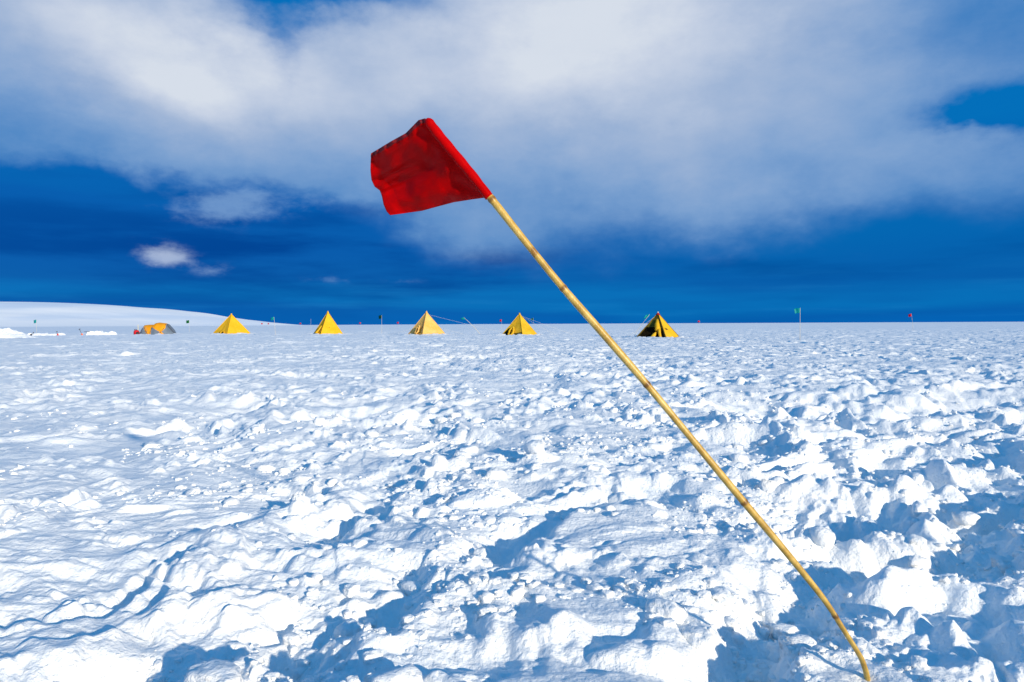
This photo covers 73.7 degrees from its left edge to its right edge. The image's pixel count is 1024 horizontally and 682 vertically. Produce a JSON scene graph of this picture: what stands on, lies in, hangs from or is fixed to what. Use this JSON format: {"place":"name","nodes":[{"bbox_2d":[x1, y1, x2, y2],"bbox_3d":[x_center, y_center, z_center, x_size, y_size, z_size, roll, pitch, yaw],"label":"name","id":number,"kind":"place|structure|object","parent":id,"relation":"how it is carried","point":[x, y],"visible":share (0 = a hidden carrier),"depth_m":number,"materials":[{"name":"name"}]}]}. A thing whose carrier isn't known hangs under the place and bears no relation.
{"place":"outdoors","nodes":[
{"label":"outdoors","id":0,"kind":"place"},
{"bbox_2d":[28,333,65,335],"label":"snow wall","id":1,"kind":"structure","parent":0,"point":[42,334],"depth_m":83.17,"materials":[{"name":"white snow"}]},
{"bbox_2d":[86,331,117,334],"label":"snow wall","id":2,"kind":"structure","parent":0,"point":[101,333],"depth_m":82.14,"materials":[{"name":"white snow"}]},
{"bbox_2d":[0,302,295,326],"bbox_3d":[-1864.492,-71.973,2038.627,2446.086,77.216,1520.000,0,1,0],"label":"snow hill","id":3,"kind":"structure","parent":0,"point":[27,314],"depth_m":1632.78,"materials":[{"name":"white snow"}]},
{"bbox_2d":[0,322,1023,681],"bbox_3d":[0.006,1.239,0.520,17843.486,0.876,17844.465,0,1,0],"label":"snow field","id":4,"kind":"structure","parent":0,"point":[82,598],"depth_m":4.71,"materials":[{"name":"white snow"}]},
{"bbox_2d":[0,328,36,337],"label":"snow heap","id":5,"kind":"object","parent":4,"relation":"on","point":[7,333],"visible":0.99,"depth_m":66.91,"materials":[{"name":"white snow"}]},
{"bbox_2d":[139,323,175,334],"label":"dome tent","id":6,"kind":"object","parent":4,"relation":"on","point":[161,328],"visible":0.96,"depth_m":81.08,"materials":[{"name":"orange fabric"}]},
{"bbox_2d":[213,313,249,333],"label":"pyramid tent","id":7,"kind":"object","parent":4,"relation":"on","point":[231,323],"visible":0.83,"depth_m":81.48,"materials":[{"name":"yellow fabric"}]},
{"bbox_2d":[314,311,342,333],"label":"pyramid tent","id":8,"kind":"object","parent":4,"relation":"on","point":[327,324],"visible":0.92,"depth_m":78.40,"materials":[{"name":"yellow fabric"}]},
{"bbox_2d":[405,311,494,334],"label":"pyramid tent","id":9,"kind":"object","parent":4,"relation":"on","point":[426,323],"visible":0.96,"depth_m":72.44,"materials":[{"name":"fabric"}]},
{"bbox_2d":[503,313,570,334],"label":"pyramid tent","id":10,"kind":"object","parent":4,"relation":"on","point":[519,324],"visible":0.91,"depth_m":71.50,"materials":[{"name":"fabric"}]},
{"bbox_2d":[370,118,870,680],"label":"bamboo flag","id":11,"kind":"object","parent":4,"relation":"on","point":[420,164],"visible":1,"depth_m":2.22,"materials":[{"name":"red fabric"}]},
{"bbox_2d":[626,312,678,337],"bbox_3d":[11.796,-1.280,56.837,3.485,2.325,3.754,1,2,37],"label":"pyramid tent","id":12,"kind":"object","parent":4,"relation":"on","point":[657,325],"visible":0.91,"depth_m":56.54,"materials":[{"name":"yellow fabric"}]},
{"bbox_2d":[637,315,664,336],"bbox_3d":[11.763,-1.255,56.431,2.750,2.135,1.393,1,2,37],"label":"door panel","id":13,"kind":"structure","parent":12,"relation":"in","point":[652,324],"depth_m":56.72,"materials":[{"name":"fabric"}]},
{"bbox_2d":[0,0,1023,324],"label":"sky","id":14,"kind":"structure","parent":0,"point":[684,161],"materials":[{"name":"blue"}]}
]}

